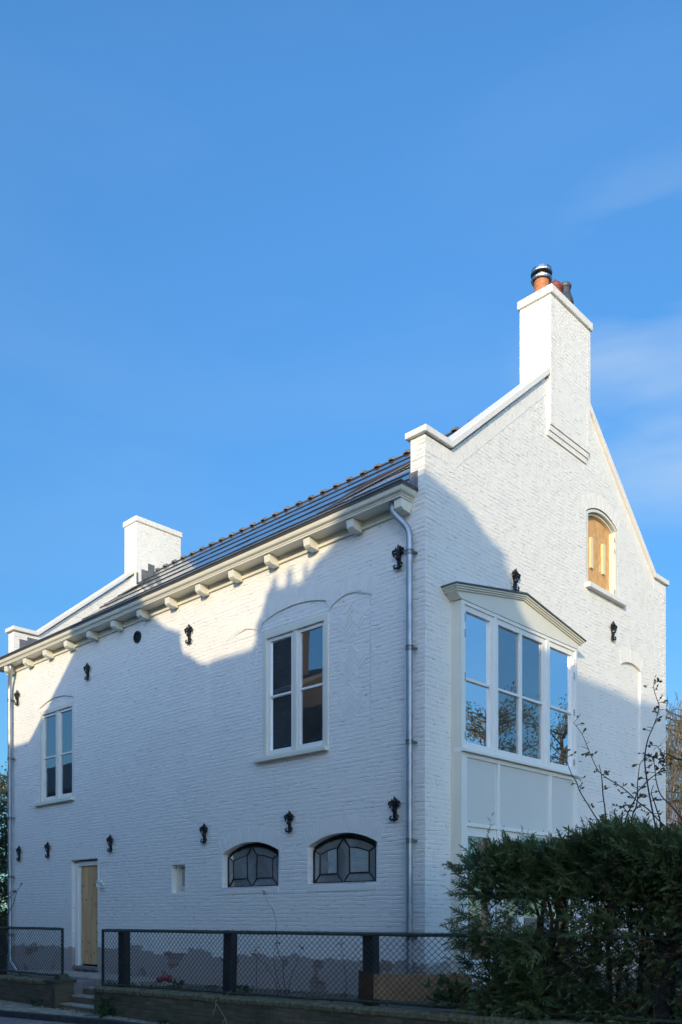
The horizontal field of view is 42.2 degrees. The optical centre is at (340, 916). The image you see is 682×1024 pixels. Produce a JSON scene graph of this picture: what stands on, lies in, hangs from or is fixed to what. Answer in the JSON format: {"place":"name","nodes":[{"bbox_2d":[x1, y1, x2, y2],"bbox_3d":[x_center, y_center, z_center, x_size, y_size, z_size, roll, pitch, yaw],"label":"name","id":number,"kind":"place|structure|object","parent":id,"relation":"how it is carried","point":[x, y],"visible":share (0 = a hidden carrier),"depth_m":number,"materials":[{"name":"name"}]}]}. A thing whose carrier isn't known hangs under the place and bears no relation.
{"place":"outdoors","nodes":[
{"label":"outdoors","id":0,"kind":"place"},
{"bbox_2d":[0,1017,73,1023],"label":"street","id":1,"kind":"structure","parent":0,"point":[6,1020],"depth_m":13.50,"materials":[{"name":"grey asphalt"}]},
{"bbox_2d":[0,973,76,1007],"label":"garden wall","id":2,"kind":"structure","parent":1,"relation":"on","point":[55,991],"depth_m":15.08,"materials":[{"name":"brick"}]},
{"bbox_2d":[0,929,6,974],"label":"fence post","id":3,"kind":"object","parent":2,"relation":"on","point":[5,956],"visible":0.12,"depth_m":16.48,"materials":[{"name":"black metal"}]},
{"bbox_2d":[0,926,63,975],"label":"wire fence","id":4,"kind":"object","parent":2,"relation":"on","point":[44,929],"visible":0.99,"depth_m":15.47,"materials":[{"name":"black metal"}]},
{"bbox_2d":[0,1010,143,1023],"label":"kerb","id":5,"kind":"structure","parent":1,"relation":"on","point":[48,1017],"depth_m":13.43,"materials":[{"name":"grey concrete"}]},
{"bbox_2d":[14,969,174,1011],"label":"door steps","id":6,"kind":"structure","parent":1,"relation":"on","point":[82,998],"depth_m":14.88,"materials":[{"name":"concrete"}]},
{"bbox_2d":[93,986,613,1023],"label":"garden wall","id":7,"kind":"structure","parent":1,"relation":"on","point":[176,1007],"depth_m":11.14,"materials":[{"name":"brick"}]},
{"bbox_2d":[118,932,129,984],"bbox_3d":[-3.354,0.725,13.683,0.155,1.050,0.120,0,0,44],"label":"fence post","id":8,"kind":"object","parent":7,"relation":"on","point":[124,956],"visible":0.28,"depth_m":13.64,"materials":[{"name":"black metal"}]},
{"bbox_2d":[213,990,231,1023],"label":"dry tendril","id":9,"kind":"object","parent":7,"relation":"attached to","point":[220,1010],"visible":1,"depth_m":11.61,"materials":[{"name":"beige plant"}]},
{"bbox_2d":[223,934,236,994],"bbox_3d":[-1.497,0.725,11.914,0.155,1.050,0.120,1,0,44],"label":"fence post","id":10,"kind":"object","parent":7,"relation":"on","point":[230,962],"visible":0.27,"depth_m":11.86,"materials":[{"name":"black metal"}]},
{"bbox_2d":[362,936,379,1005],"bbox_3d":[0.345,0.725,10.129,0.155,1.050,0.120,0,1,44],"label":"fence post","id":11,"kind":"object","parent":7,"relation":"on","point":[373,958],"visible":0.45,"depth_m":10.07,"materials":[{"name":"black metal"}]},
{"bbox_2d":[358,970,373,1003],"bbox_3d":[0.284,0.810,10.102,0.230,0.380,0.015,0,0,44],"label":"brown board","id":12,"kind":"object","parent":11,"relation":"attached to","point":[363,987],"visible":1,"depth_m":10.10,"materials":[{"name":"brown wood"}]},
{"bbox_2d":[101,929,681,1023],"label":"wire fence","id":13,"kind":"object","parent":7,"relation":"on","point":[390,934],"visible":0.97,"depth_m":10.18,"materials":[{"name":"black metal"}]},
{"bbox_2d":[373,974,471,1003],"bbox_3d":[0.856,0.770,9.585,1.370,0.340,0.020,0,0,44],"label":"orange board","id":14,"kind":"object","parent":7,"relation":"on","point":[402,986],"visible":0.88,"depth_m":9.67,"materials":[{"name":"orange wood"}]},
{"bbox_2d":[421,973,473,1006],"bbox_3d":[1.183,0.759,9.222,0.610,0.367,0.543,0,0,44],"label":"weed","id":15,"kind":"object","parent":7,"relation":"on","point":[442,979],"visible":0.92,"depth_m":9.12,"materials":[{"name":"green plant"}]},
{"bbox_2d":[652,940,676,1023],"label":"fence post","id":16,"kind":"object","parent":7,"relation":"on","point":[669,988],"visible":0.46,"depth_m":7.71,"materials":[{"name":"black metal"}]},
{"bbox_2d":[0,1000,166,1023],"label":"pavement","id":17,"kind":"structure","parent":0,"point":[13,1006],"depth_m":14.16,"materials":[{"name":"grey concrete"}]},
{"bbox_2d":[29,997,42,1005],"bbox_3d":[-5.126,1.449,14.910,0.270,0.192,0.278,0,0,-31],"label":"weed","id":18,"kind":"object","parent":17,"relation":"on","point":[33,1002],"visible":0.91,"depth_m":14.95,"materials":[{"name":"green plant"}]},
{"bbox_2d":[84,995,116,1017],"bbox_3d":[-3.593,1.358,13.447,0.619,0.338,0.464,0,0,16],"label":"weed","id":19,"kind":"object","parent":17,"relation":"on","point":[104,1004],"visible":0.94,"depth_m":13.37,"materials":[{"name":"green plant"}]},
{"bbox_2d":[157,1019,168,1023],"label":"weed","id":20,"kind":"object","parent":17,"relation":"on","point":[165,1021],"visible":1,"depth_m":12.22,"materials":[{"name":"green plant"}]},
{"bbox_2d":[1,973,669,1023],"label":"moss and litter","id":21,"kind":"object","parent":17,"relation":"on","point":[172,986],"visible":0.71,"depth_m":13.45,"materials":[{"name":"green plant"}]},
{"bbox_2d":[8,970,473,1004],"bbox_3d":[-2.998,1.120,14.413,12.562,0.147,1.458,0,0,44],"label":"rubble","id":22,"kind":"object","parent":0,"point":[262,991],"visible":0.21,"depth_m":12.91,"materials":[{"name":"grey stone"}]},
{"bbox_2d":[0,0,681,916],"label":"sky","id":23,"kind":"structure","parent":0,"point":[250,249],"materials":[{"name":"blue"}]},
{"bbox_2d":[7,947,681,1021],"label":"garden ground","id":24,"kind":"structure","parent":0,"point":[330,996],"depth_m":12.32,"materials":[{"name":"soil"}]},
{"bbox_2d":[0,814,7,952],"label":"evergreen shrub","id":25,"kind":"object","parent":24,"relation":"on","point":[4,862],"visible":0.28,"depth_m":21.58,"materials":[{"name":"green plant"}]},
{"bbox_2d":[0,762,7,922],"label":"evergreen tree","id":26,"kind":"object","parent":24,"relation":"on","point":[3,794],"visible":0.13,"depth_m":23.78,"materials":[{"name":"green plant"}]},
{"bbox_2d":[1,883,21,925],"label":"bramble","id":27,"kind":"object","parent":24,"relation":"on","point":[14,891],"visible":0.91,"depth_m":16.55,"materials":[{"name":"green plant"}]},
{"bbox_2d":[156,975,172,982],"bbox_3d":[-2.854,1.003,14.276,0.261,0.128,0.326,0,0,-14],"label":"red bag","id":28,"kind":"object","parent":24,"relation":"on","point":[165,979],"visible":0.67,"depth_m":14.15,"materials":[{"name":"plastic"}]},
{"bbox_2d":[165,978,186,988],"bbox_3d":[-2.392,0.988,12.979,0.295,0.189,0.317,0,0,44],"label":"weed","id":29,"kind":"object","parent":24,"relation":"on","point":[174,982],"visible":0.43,"depth_m":12.97,"materials":[{"name":"green plant"}]},
{"bbox_2d":[234,984,252,995],"bbox_3d":[-1.286,0.982,11.773,0.250,0.169,0.330,0,0,23],"label":"weed","id":30,"kind":"object","parent":24,"relation":"on","point":[247,987],"visible":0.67,"depth_m":11.77,"materials":[{"name":"green plant"}]},
{"bbox_2d":[251,891,346,998],"bbox_3d":[-0.609,0.354,11.742,1.877,1.456,0.114,0,0,44],"label":"bramble","id":31,"kind":"object","parent":24,"relation":"on","point":[282,962],"visible":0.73,"depth_m":12.00,"materials":[{"name":"brown"}]},
{"bbox_2d":[0,264,668,994],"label":"white house","id":32,"kind":"structure","parent":24,"relation":"on","point":[360,702],"depth_m":13.91,"materials":[{"name":"brick"}]},
{"bbox_2d":[33,701,73,806],"bbox_3d":[-5.879,-3.315,18.194,1.572,1.990,0.165,0,0,44],"label":"window","id":33,"kind":"structure","parent":32,"relation":"in","point":[59,710],"depth_m":18.14,"materials":[{"name":"beige paint"}]},
{"bbox_2d":[72,860,97,969],"bbox_3d":[-4.996,-0.025,17.411,0.970,2.130,0.190,0,0,44],"label":"door","id":34,"kind":"structure","parent":32,"relation":"in","point":[86,872],"depth_m":17.53,"materials":[{"name":"paint"}]},
{"bbox_2d":[96,860,104,892],"bbox_3d":[-4.602,-0.758,16.865,0.268,0.620,0.086,0,0,37],"label":"cable","id":35,"kind":"object","parent":32,"relation":"attached to","point":[98,879],"visible":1,"depth_m":16.89,"materials":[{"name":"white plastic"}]},
{"bbox_2d":[177,865,184,892],"bbox_3d":[-2.714,-0.645,15.320,0.380,0.490,0.070,0,0,44],"label":"small window","id":36,"kind":"structure","parent":32,"relation":"in","point":[180,868],"depth_m":15.40,"materials":[{"name":"beige paint"}]},
{"bbox_2d":[228,846,277,887],"bbox_3d":[-1.438,-0.791,14.014,1.242,0.665,0.130,0,0,44],"label":"leaded window","id":37,"kind":"structure","parent":32,"relation":"in","point":[250,866],"depth_m":14.04,"materials":[{"name":"black glass"}]},
{"bbox_2d":[253,613,328,763],"bbox_3d":[-0.743,-3.377,13.263,1.572,1.985,0.165,0,0,44],"label":"window","id":38,"kind":"structure","parent":32,"relation":"in","point":[283,689],"depth_m":13.37,"materials":[{"name":"beige paint"}]},
{"bbox_2d":[310,837,375,884],"bbox_3d":[0.009,-0.805,12.627,1.253,0.667,0.130,0,0,44],"label":"leaded window","id":39,"kind":"structure","parent":32,"relation":"in","point":[341,860],"depth_m":12.65,"materials":[{"name":"black glass"}]},
{"bbox_2d":[441,581,586,988],"bbox_3d":[2.609,-1.817,12.902,0.272,5.735,3.455,0,0,44],"label":"bay window","id":40,"kind":"structure","parent":32,"relation":"in","point":[530,794],"depth_m":12.51,"materials":[{"name":"paint"}]},
{"bbox_2d":[585,509,626,606],"bbox_3d":[4.464,-6.130,15.051,0.215,1.420,1.325,0,0,44],"label":"attic window","id":41,"kind":"structure","parent":32,"relation":"in","point":[601,535],"depth_m":15.12,"materials":[{"name":"beige paint"}]},
{"bbox_2d":[438,804,681,1023],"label":"hedge","id":42,"kind":"object","parent":24,"relation":"on","point":[616,864],"visible":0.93,"depth_m":8.30,"materials":[{"name":"green plant"}]},
{"bbox_2d":[554,674,681,829],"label":"rose bush","id":43,"kind":"object","parent":24,"relation":"on","point":[645,758],"visible":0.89,"depth_m":8.38,"materials":[{"name":"brown plant"}]},
{"bbox_2d":[666,692,681,827],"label":"weeping birch","id":44,"kind":"object","parent":24,"relation":"on","point":[671,796],"visible":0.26,"depth_m":28.42,"materials":[{"name":"brown plant"}]},
{"bbox_2d":[666,803,681,929],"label":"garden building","id":45,"kind":"structure","parent":24,"relation":"on","point":[672,815],"depth_m":47.72,"materials":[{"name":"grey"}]},
{"bbox_2d":[666,808,681,952],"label":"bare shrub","id":46,"kind":"object","parent":24,"relation":"on","point":[672,828],"visible":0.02,"depth_m":25.12,"materials":[{"name":"brown plant"}]}
]}

